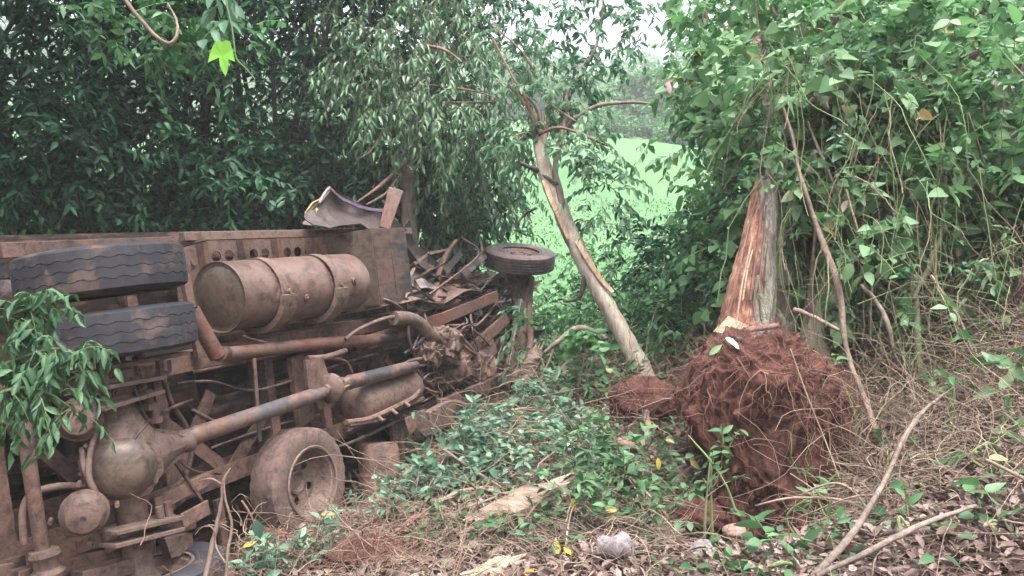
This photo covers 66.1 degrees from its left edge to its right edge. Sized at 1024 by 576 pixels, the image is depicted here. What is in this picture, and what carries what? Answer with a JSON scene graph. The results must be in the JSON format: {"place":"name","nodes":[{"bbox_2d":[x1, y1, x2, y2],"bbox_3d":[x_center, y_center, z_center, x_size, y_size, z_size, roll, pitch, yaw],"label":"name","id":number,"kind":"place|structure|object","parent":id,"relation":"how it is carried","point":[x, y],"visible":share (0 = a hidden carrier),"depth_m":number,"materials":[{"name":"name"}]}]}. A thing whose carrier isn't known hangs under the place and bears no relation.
{"place":"outdoors","nodes":[
{"label":"outdoors","id":0,"kind":"place"},
{"bbox_2d":[0,0,1015,76],"label":"sky","id":1,"kind":"structure","parent":0,"point":[653,37],"materials":[{"name":"white"}]},
{"bbox_2d":[2,50,1023,575],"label":"ground","id":2,"kind":"structure","parent":0,"point":[624,146],"depth_m":23.34,"materials":[{"name":"plant"}]},
{"bbox_2d":[0,0,189,234],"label":"shade tree","id":3,"kind":"object","parent":2,"relation":"on","point":[30,165],"visible":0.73,"depth_m":9.10,"materials":[{"name":"green plant"}]},
{"bbox_2d":[0,0,264,294],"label":"shade tree","id":4,"kind":"object","parent":2,"relation":"on","point":[71,210],"visible":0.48,"depth_m":9.71,"materials":[{"name":"green plant"}]},
{"bbox_2d":[52,0,286,122],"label":"overhanging tree","id":5,"kind":"object","parent":2,"relation":"on","point":[172,48],"visible":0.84,"depth_m":4.92,"materials":[{"name":"green plant"}]},
{"bbox_2d":[195,0,254,83],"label":"hanging vine","id":6,"kind":"object","parent":5,"relation":"hanging from","point":[221,51],"visible":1,"depth_m":2.92,"materials":[{"name":"green plant"}]},
{"bbox_2d":[0,0,357,294],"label":"shade tree","id":7,"kind":"object","parent":2,"relation":"on","point":[259,195],"visible":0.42,"depth_m":10.36,"materials":[{"name":"green plant"}]},
{"bbox_2d":[198,468,230,575],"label":"thin root","id":8,"kind":"object","parent":2,"relation":"on","point":[210,555],"visible":1,"depth_m":4.47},
{"bbox_2d":[208,481,232,575],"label":"thin root","id":9,"kind":"object","parent":2,"relation":"on","point":[226,561],"visible":0.99,"depth_m":4.46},
{"bbox_2d":[196,494,304,575],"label":"matted roots","id":10,"kind":"object","parent":2,"relation":"on","point":[245,551],"visible":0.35,"depth_m":5.06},
{"bbox_2d":[45,0,467,231],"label":"shade tree","id":11,"kind":"object","parent":2,"relation":"on","point":[307,116],"visible":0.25,"depth_m":11.02,"materials":[{"name":"green plant"}]},
{"bbox_2d":[231,527,297,575],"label":"soil heap","id":12,"kind":"object","parent":2,"relation":"on","point":[266,529],"visible":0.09,"depth_m":5.23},
{"bbox_2d":[0,186,555,575],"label":"overturned truck","id":13,"kind":"object","parent":2,"relation":"on","point":[259,363],"visible":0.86,"depth_m":6.73,"materials":[{"name":"metal"}]},
{"bbox_2d":[0,288,123,471],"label":"fallen branch","id":14,"kind":"object","parent":13,"relation":"on","point":[29,383],"visible":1,"depth_m":4.00,"materials":[{"name":"green plant"}]},
{"bbox_2d":[516,342,543,392],"bbox_3d":[0.204,0.850,8.450,0.305,0.548,0.205,0,0,-24],"label":"broken stake","id":15,"kind":"object","parent":13,"relation":"on","point":[535,358],"visible":0.73,"depth_m":8.39,"materials":[{"name":"brown wood"}]},
{"bbox_2d":[228,503,358,575],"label":"low plants","id":16,"kind":"object","parent":2,"relation":"on","point":[259,565],"visible":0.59,"depth_m":4.79,"materials":[{"name":"green plant"}]},
{"bbox_2d":[130,486,552,575],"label":"matted roots","id":17,"kind":"object","parent":2,"relation":"on","point":[354,542],"visible":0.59,"depth_m":4.58,"materials":[{"name":"plant"}]},
{"bbox_2d":[323,533,442,568],"bbox_3d":[-0.744,1.565,4.693,0.725,0.123,0.531,0,0,0],"label":"soil heap","id":18,"kind":"object","parent":2,"relation":"on","point":[361,554],"visible":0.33,"depth_m":4.58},
{"bbox_2d":[237,0,544,348],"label":"shade tree","id":19,"kind":"object","parent":2,"relation":"on","point":[486,228],"visible":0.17,"depth_m":11.54,"materials":[{"name":"green plant"}]},
{"bbox_2d":[338,455,473,537],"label":"low plants","id":20,"kind":"object","parent":2,"relation":"on","point":[422,486],"visible":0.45,"depth_m":5.63,"materials":[{"name":"green plant"}]},
{"bbox_2d":[275,0,579,454],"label":"drooping tree","id":21,"kind":"object","parent":2,"relation":"on","point":[405,165],"visible":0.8,"depth_m":10.23,"materials":[{"name":"green plant"}]},
{"bbox_2d":[233,393,649,575],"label":"leaf litter","id":22,"kind":"object","parent":2,"relation":"on","point":[565,566],"visible":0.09,"depth_m":4.47,"materials":[{"name":"plant"}]},
{"bbox_2d":[596,531,634,558],"bbox_3d":[0.510,1.279,3.904,0.188,0.158,0.130,0,0,30],"label":"rock","id":23,"kind":"object","parent":22,"relation":"on","point":[617,545],"visible":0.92,"depth_m":3.86,"materials":[{"name":"stone"}]},
{"bbox_2d":[393,428,532,506],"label":"low plants","id":24,"kind":"object","parent":2,"relation":"on","point":[494,473],"visible":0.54,"depth_m":5.71,"materials":[{"name":"green plant"}]},
{"bbox_2d":[222,347,742,575],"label":"dry twigs","id":25,"kind":"object","parent":2,"relation":"on","point":[460,543],"visible":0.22,"depth_m":4.42,"materials":[{"name":"plant"}]},
{"bbox_2d":[459,553,526,575],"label":"split log","id":26,"kind":"object","parent":2,"relation":"on","point":[504,563],"visible":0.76,"depth_m":4.00,"materials":[{"name":"white wood"}]},
{"bbox_2d":[405,470,611,575],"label":"low plants","id":27,"kind":"object","parent":2,"relation":"on","point":[489,522],"visible":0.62,"depth_m":4.49,"materials":[{"name":"green plant"}]},
{"bbox_2d":[0,14,1023,132],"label":"forest","id":28,"kind":"object","parent":2,"relation":"on","point":[677,55],"visible":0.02,"depth_m":134.29,"materials":[{"name":"green plant"}]},
{"bbox_2d":[231,357,794,575],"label":"loose sticks","id":29,"kind":"object","parent":2,"relation":"on","point":[490,498],"visible":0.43,"depth_m":5.20,"materials":[{"name":"wood"}]},
{"bbox_2d":[409,390,617,485],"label":"low plants","id":30,"kind":"object","parent":2,"relation":"on","point":[472,434],"visible":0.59,"depth_m":6.04,"materials":[{"name":"green plant"}]},
{"bbox_2d":[458,473,571,534],"bbox_3d":[0.039,1.295,4.694,0.742,0.300,0.181,0,0,-16],"label":"split log","id":31,"kind":"object","parent":2,"relation":"on","point":[515,500],"visible":0.59,"depth_m":4.65,"materials":[{"name":"brown wood"}]},
{"bbox_2d":[344,343,702,490],"bbox_3d":[0.541,1.427,11.001,7.680,2.143,5.267,0,0,0],"label":"ground cover","id":32,"kind":"object","parent":2,"relation":"on","point":[420,441],"visible":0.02,"depth_m":8.90,"materials":[{"name":"green plant"}]},
{"bbox_2d":[374,354,684,548],"bbox_3d":[0.267,1.726,7.291,3.721,2.111,5.476,0,0,0],"label":"ground cover","id":33,"kind":"object","parent":2,"relation":"on","point":[658,518],"visible":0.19,"depth_m":5.51,"materials":[{"name":"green plant"}]},
{"bbox_2d":[353,285,717,485],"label":"dry twigs","id":34,"kind":"object","parent":2,"relation":"on","point":[524,369],"visible":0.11,"depth_m":7.79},
{"bbox_2d":[490,56,586,124],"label":"tree","id":35,"kind":"object","parent":2,"relation":"on","point":[536,96],"visible":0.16,"depth_m":83.00,"materials":[{"name":"green plant"}]},
{"bbox_2d":[492,350,629,421],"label":"low plants","id":36,"kind":"object","parent":2,"relation":"on","point":[538,390],"visible":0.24,"depth_m":7.30,"materials":[{"name":"green plant"}]},
{"bbox_2d":[457,0,684,375],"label":"broken tree","id":37,"kind":"object","parent":2,"relation":"on","point":[597,284],"visible":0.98,"depth_m":7.65,"materials":[{"name":"green plant"}]},
{"bbox_2d":[518,251,630,368],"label":"green shrub","id":38,"kind":"object","parent":2,"relation":"on","point":[558,287],"visible":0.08,"depth_m":11.92,"materials":[{"name":"green plant"}]},
{"bbox_2d":[419,197,729,340],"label":"grass","id":39,"kind":"structure","parent":2,"relation":"on","point":[614,200],"depth_m":28.23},
{"bbox_2d":[509,424,657,502],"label":"low plants","id":40,"kind":"object","parent":2,"relation":"on","point":[527,459],"visible":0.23,"depth_m":5.42,"materials":[{"name":"green plant"}]},
{"bbox_2d":[495,296,672,394],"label":"green shrub","id":41,"kind":"object","parent":2,"relation":"on","point":[521,324],"visible":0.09,"depth_m":9.48,"materials":[{"name":"green plant"}]},
{"bbox_2d":[554,323,621,412],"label":"low plants","id":42,"kind":"object","parent":2,"relation":"on","point":[571,340],"visible":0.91,"depth_m":6.75,"materials":[{"name":"green plant"}]},
{"bbox_2d":[532,346,676,407],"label":"low plants","id":43,"kind":"object","parent":2,"relation":"on","point":[573,378],"visible":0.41,"depth_m":6.77,"materials":[{"name":"green plant"}]},
{"bbox_2d":[580,106,640,136],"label":"bush","id":44,"kind":"object","parent":2,"relation":"on","point":[624,126],"visible":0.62,"depth_m":57.29,"materials":[{"name":"green plant"}]},
{"bbox_2d":[533,240,695,378],"bbox_3d":[1.511,0.514,11.900,3.027,2.604,2.173,0,0,-10],"label":"green shrub","id":45,"kind":"object","parent":2,"relation":"on","point":[562,275],"visible":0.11,"depth_m":11.80,"materials":[{"name":"green plant"}]},
{"bbox_2d":[526,410,707,516],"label":"low plants","id":46,"kind":"object","parent":2,"relation":"on","point":[595,420],"visible":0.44,"depth_m":5.19,"materials":[{"name":"green plant"}]},
{"bbox_2d":[552,319,687,437],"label":"matted roots","id":47,"kind":"object","parent":2,"relation":"on","point":[628,388],"visible":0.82,"depth_m":6.02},
{"bbox_2d":[534,280,721,368],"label":"green shrub","id":48,"kind":"object","parent":2,"relation":"on","point":[586,316],"visible":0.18,"depth_m":9.42,"materials":[{"name":"green plant"}]},
{"bbox_2d":[583,58,672,134],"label":"tree","id":49,"kind":"object","parent":2,"relation":"on","point":[636,90],"visible":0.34,"depth_m":64.25,"materials":[{"name":"green plant"}]},
{"bbox_2d":[607,375,680,423],"bbox_3d":[1.060,0.911,6.276,0.534,0.430,0.549,0,0,-43],"label":"soil heap","id":50,"kind":"object","parent":2,"relation":"on","point":[623,408],"visible":0.57,"depth_m":6.11,"materials":[{"name":"soil"}]},
{"bbox_2d":[525,435,764,538],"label":"plants","id":51,"kind":"object","parent":2,"relation":"on","point":[589,482],"visible":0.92,"depth_m":4.53,"materials":[{"name":"green plant"}]},
{"bbox_2d":[626,115,670,140],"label":"bush","id":52,"kind":"object","parent":2,"relation":"on","point":[649,127],"visible":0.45,"depth_m":59.10,"materials":[{"name":"green plant"}]},
{"bbox_2d":[587,212,720,360],"bbox_3d":[2.146,0.356,10.614,2.517,2.811,2.437,0,0,0],"label":"green shrub","id":53,"kind":"object","parent":2,"relation":"on","point":[646,256],"visible":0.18,"depth_m":10.20,"materials":[{"name":"green plant"}]},
{"bbox_2d":[652,120,695,146],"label":"bush","id":54,"kind":"object","parent":2,"relation":"on","point":[665,133],"visible":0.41,"depth_m":56.32,"materials":[{"name":"green plant"}]},
{"bbox_2d":[620,200,740,360],"bbox_3d":[2.433,0.145,9.226,2.379,2.555,2.329,0,0,0],"label":"green shrub","id":55,"kind":"object","parent":2,"relation":"on","point":[663,250],"visible":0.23,"depth_m":9.06,"materials":[{"name":"green plant"}]},
{"bbox_2d":[633,54,740,141],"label":"tree","id":56,"kind":"object","parent":2,"relation":"on","point":[660,108],"visible":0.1,"depth_m":60.83,"materials":[{"name":"green plant"}]},
{"bbox_2d":[659,490,730,533],"bbox_3d":[1.188,1.477,5.175,0.588,0.257,0.478,0,0,0],"label":"soil heap","id":57,"kind":"object","parent":2,"relation":"on","point":[721,521],"visible":0.38,"depth_m":5.02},
{"bbox_2d":[703,424,747,538],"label":"plant","id":58,"kind":"object","parent":2,"relation":"on","point":[727,429],"visible":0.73,"depth_m":4.56,"materials":[{"name":"green plant"}]},
{"bbox_2d":[689,537,775,573],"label":"plant","id":59,"kind":"object","parent":2,"relation":"on","point":[752,543],"visible":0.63,"depth_m":3.55,"materials":[{"name":"green plant"}]},
{"bbox_2d":[722,523,745,538],"bbox_3d":[1.216,1.329,4.298,0.135,0.081,0.106,0,0,0],"label":"stone","id":60,"kind":"object","parent":2,"relation":"on","point":[731,531],"visible":0.63,"depth_m":4.26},
{"bbox_2d":[623,0,850,370],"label":"leafy tree","id":61,"kind":"object","parent":2,"relation":"on","point":[693,243],"visible":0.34,"depth_m":7.91,"materials":[{"name":"green plant"}]},
{"bbox_2d":[645,307,874,543],"bbox_3d":[1.654,1.068,5.186,1.532,1.955,1.316,0,0,0],"label":"root ball","id":62,"kind":"object","parent":2,"relation":"on","point":[752,378],"visible":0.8,"depth_m":4.94,"materials":[{"name":"red soil"}]},
{"bbox_2d":[714,156,777,337],"bbox_3d":[1.697,-0.222,5.746,0.553,1.525,0.471,0,0,0],"label":"torn trunk","id":63,"kind":"object","parent":62,"relation":"on","point":[753,263],"visible":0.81,"depth_m":5.67,"materials":[{"name":"brown plant"}]},
{"bbox_2d":[630,0,904,330],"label":"back tree","id":64,"kind":"object","parent":2,"relation":"on","point":[668,162],"visible":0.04,"depth_m":10.34,"materials":[{"name":"green plant"}]},
{"bbox_2d":[773,161,800,336],"bbox_3d":[2.162,-0.247,6.332,0.315,1.628,0.342,0,0,0],"label":"grey trunk","id":65,"kind":"object","parent":2,"relation":"on","point":[781,298],"visible":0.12,"depth_m":6.18,"materials":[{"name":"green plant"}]},
{"bbox_2d":[727,509,851,575],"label":"plant","id":66,"kind":"object","parent":2,"relation":"on","point":[812,535],"visible":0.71,"depth_m":3.59,"materials":[{"name":"green plant"}]},
{"bbox_2d":[569,275,1023,575],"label":"leaf litter","id":67,"kind":"object","parent":2,"relation":"on","point":[776,551],"visible":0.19,"depth_m":3.84,"materials":[{"name":"plant"}]},
{"bbox_2d":[765,500,851,563],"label":"plant","id":68,"kind":"object","parent":2,"relation":"on","point":[839,510],"visible":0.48,"depth_m":3.47,"materials":[{"name":"green plant"}]},
{"bbox_2d":[755,473,865,509],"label":"long branch","id":69,"kind":"object","parent":2,"relation":"on","point":[821,496],"visible":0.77,"depth_m":4.07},
{"bbox_2d":[702,0,920,324],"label":"thicket shrub","id":70,"kind":"object","parent":2,"relation":"on","point":[749,76],"visible":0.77,"depth_m":5.82,"materials":[{"name":"green plant"}]},
{"bbox_2d":[785,466,837,532],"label":"plant","id":71,"kind":"object","parent":2,"relation":"on","point":[823,480],"visible":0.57,"depth_m":4.42,"materials":[{"name":"green plant"}]},
{"bbox_2d":[602,276,1023,575],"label":"dry twigs","id":72,"kind":"object","parent":2,"relation":"on","point":[916,552],"visible":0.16,"depth_m":3.63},
{"bbox_2d":[668,0,957,270],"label":"thicket shrub","id":73,"kind":"object","parent":2,"relation":"on","point":[761,21],"visible":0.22,"depth_m":7.16,"materials":[{"name":"green plant"}]},
{"bbox_2d":[642,0,986,330],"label":"thicket shrub","id":74,"kind":"object","parent":2,"relation":"on","point":[671,8],"visible":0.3,"depth_m":6.64,"materials":[{"name":"green plant"}]},
{"bbox_2d":[800,270,837,356],"bbox_3d":[2.340,0.200,6.032,0.328,0.680,0.264,0,0,0],"label":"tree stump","id":75,"kind":"object","parent":2,"relation":"on","point":[808,327],"visible":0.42,"depth_m":5.93,"materials":[{"name":"wood"}]},
{"bbox_2d":[807,121,846,210],"bbox_3d":[2.288,-0.890,5.735,0.270,0.679,0.084,0,0,30],"label":"thin sapling","id":76,"kind":"object","parent":2,"relation":"on","point":[820,155],"visible":0.85,"depth_m":5.73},
{"bbox_2d":[666,78,988,355],"bbox_3d":[2.496,-0.380,6.468,2.421,2.526,1.395,0,0,13],"label":"thicket shrub","id":77,"kind":"object","parent":2,"relation":"on","point":[718,200],"visible":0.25,"depth_m":6.54,"materials":[{"name":"green plant"}]},
{"bbox_2d":[634,298,1023,575],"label":"ground cover","id":78,"kind":"object","parent":2,"relation":"on","point":[877,509],"visible":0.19,"depth_m":3.62,"materials":[{"name":"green plant"}]},
{"bbox_2d":[634,314,1023,575],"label":"loose sticks","id":79,"kind":"object","parent":2,"relation":"on","point":[945,533],"visible":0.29,"depth_m":4.12,"materials":[{"name":"wood"}]},
{"bbox_2d":[781,107,878,442],"bbox_3d":[2.185,-0.191,5.328,0.203,2.315,0.896,0,0,-25],"label":"leaning sapling","id":80,"kind":"object","parent":2,"relation":"on","point":[837,283],"visible":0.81,"depth_m":5.40,"materials":[{"name":"wood"}]},
{"bbox_2d":[647,61,1023,528],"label":"green vines","id":81,"kind":"object","parent":2,"relation":"on","point":[869,343],"visible":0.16,"depth_m":5.35,"materials":[{"name":"plant"}]},
{"bbox_2d":[702,35,998,360],"bbox_3d":[2.719,-0.718,6.402,2.267,2.788,1.795,0,0,0],"label":"thicket shrub","id":82,"kind":"object","parent":2,"relation":"on","point":[901,138],"visible":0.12,"depth_m":6.03,"materials":[{"name":"green plant"}]},
{"bbox_2d":[836,365,878,428],"bbox_3d":[2.331,0.882,5.730,0.632,0.665,0.697,0,0,-41],"label":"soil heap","id":83,"kind":"object","parent":2,"relation":"on","point":[844,375],"visible":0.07,"depth_m":5.49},
{"bbox_2d":[698,39,1023,357],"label":"hanging vines","id":84,"kind":"object","parent":2,"relation":"on","point":[836,227],"visible":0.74,"depth_m":5.35,"materials":[{"name":"plant"}]},
{"bbox_2d":[712,0,1018,293],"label":"back tree","id":85,"kind":"object","parent":2,"relation":"on","point":[826,5],"visible":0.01,"depth_m":8.81,"materials":[{"name":"green plant"}]},
{"bbox_2d":[709,177,1023,532],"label":"dry vine tangle","id":86,"kind":"object","parent":2,"relation":"on","point":[912,343],"visible":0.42,"depth_m":5.05,"materials":[{"name":"plant"}]},
{"bbox_2d":[722,44,1023,370],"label":"hanging vines","id":87,"kind":"object","parent":2,"relation":"on","point":[891,207],"visible":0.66,"depth_m":5.37,"materials":[{"name":"plant"}]},
{"bbox_2d":[801,322,946,512],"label":"dry twigs","id":88,"kind":"object","parent":2,"relation":"on","point":[881,412],"visible":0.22,"depth_m":5.27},
{"bbox_2d":[860,284,894,348],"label":"dead stem","id":89,"kind":"object","parent":2,"relation":"on","point":[884,316],"visible":0.98,"depth_m":5.20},
{"bbox_2d":[809,386,953,575],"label":"long branch","id":90,"kind":"object","parent":2,"relation":"on","point":[839,549],"visible":0.94,"depth_m":3.48,"materials":[{"name":"brown plant"}]},
{"bbox_2d":[746,0,1022,343],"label":"thicket shrub","id":91,"kind":"object","parent":2,"relation":"on","point":[995,95],"visible":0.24,"depth_m":5.97,"materials":[{"name":"green plant"}]},
{"bbox_2d":[854,89,923,371],"bbox_3d":[2.769,-0.473,5.719,0.175,2.098,0.663,0,0,-17],"label":"leaning sapling","id":92,"kind":"object","parent":2,"relation":"on","point":[899,204],"visible":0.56,"depth_m":5.64,"materials":[{"name":"brown plant"}]},
{"bbox_2d":[766,223,1023,536],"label":"dry vine tangle","id":93,"kind":"object","parent":2,"relation":"on","point":[963,403],"visible":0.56,"depth_m":4.25,"materials":[{"name":"plant"}]},
{"bbox_2d":[814,504,977,575],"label":"long branch","id":94,"kind":"object","parent":2,"relation":"on","point":[881,544],"visible":1,"depth_m":3.16,"materials":[{"name":"brown plant"}]},
{"bbox_2d":[777,126,1023,360],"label":"thicket shrub","id":95,"kind":"object","parent":2,"relation":"on","point":[1014,150],"visible":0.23,"depth_m":5.86,"materials":[{"name":"green plant"}]},
{"bbox_2d":[781,30,1023,350],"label":"thicket shrub","id":96,"kind":"object","parent":2,"relation":"on","point":[918,193],"visible":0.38,"depth_m":5.67,"materials":[{"name":"green plant"}]},
{"bbox_2d":[845,99,950,353],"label":"hanging vines","id":97,"kind":"object","parent":96,"relation":"hanging from","point":[871,286],"visible":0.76,"depth_m":5.44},
{"bbox_2d":[795,172,1012,386],"bbox_3d":[2.860,0.105,6.248,1.880,2.280,1.799,0,0,0],"label":"thicket shrub","id":98,"kind":"object","parent":2,"relation":"on","point":[946,216],"visible":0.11,"depth_m":5.87,"materials":[{"name":"green plant"}]},
{"bbox_2d":[800,3,1023,351],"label":"thicket shrub","id":99,"kind":"object","parent":2,"relation":"on","point":[996,29],"visible":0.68,"depth_m":5.48,"materials":[{"name":"green plant"}]},
{"bbox_2d":[801,0,1023,286],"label":"back tree","id":100,"kind":"object","parent":2,"relation":"on","point":[990,103],"visible":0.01,"depth_m":8.42,"materials":[{"name":"green plant"}]},
{"bbox_2d":[889,480,938,558],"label":"plant","id":101,"kind":"object","parent":2,"relation":"on","point":[898,484],"visible":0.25,"depth_m":3.41,"materials":[{"name":"green plant"}]},
{"bbox_2d":[812,0,1023,303],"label":"thicket shrub","id":102,"kind":"object","parent":2,"relation":"on","point":[963,19],"visible":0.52,"depth_m":5.82,"materials":[{"name":"green plant"}]},
{"bbox_2d":[912,169,946,301],"bbox_3d":[2.950,-0.385,5.528,0.334,0.960,0.080,0,0,-20],"label":"thin sapling","id":103,"kind":"object","parent":2,"relation":"on","point":[925,274],"visible":0.65,"depth_m":5.49,"materials":[{"name":"brown plant"}]},
{"bbox_2d":[836,121,1023,394],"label":"thicket shrub","id":104,"kind":"object","parent":2,"relation":"on","point":[997,216],"visible":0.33,"depth_m":5.70,"materials":[{"name":"green plant"}]},
{"bbox_2d":[849,0,1022,275],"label":"back tree","id":105,"kind":"object","parent":2,"relation":"on","point":[986,6],"visible":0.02,"depth_m":8.18,"materials":[{"name":"green plant"}]},
{"bbox_2d":[921,366,965,439],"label":"plant","id":106,"kind":"object","parent":2,"relation":"on","point":[944,373],"visible":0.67,"depth_m":4.62,"materials":[{"name":"green plant"}]},
{"bbox_2d":[912,0,1023,260],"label":"back tree","id":107,"kind":"object","parent":2,"relation":"on","point":[977,43],"visible":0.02,"depth_m":7.87,"materials":[{"name":"green plant"}]},
{"bbox_2d":[930,416,1023,469],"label":"plant","id":108,"kind":"object","parent":2,"relation":"on","point":[1020,420],"visible":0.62,"depth_m":3.92,"materials":[{"name":"green plant"}]},
{"bbox_2d":[951,474,1023,548],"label":"plant","id":109,"kind":"object","parent":2,"relation":"on","point":[992,488],"visible":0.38,"depth_m":3.37,"materials":[{"name":"green plant"}]},
{"bbox_2d":[967,348,1023,431],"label":"plant","id":110,"kind":"object","parent":2,"relation":"on","point":[1006,361],"visible":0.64,"depth_m":4.26,"materials":[{"name":"green plant"}]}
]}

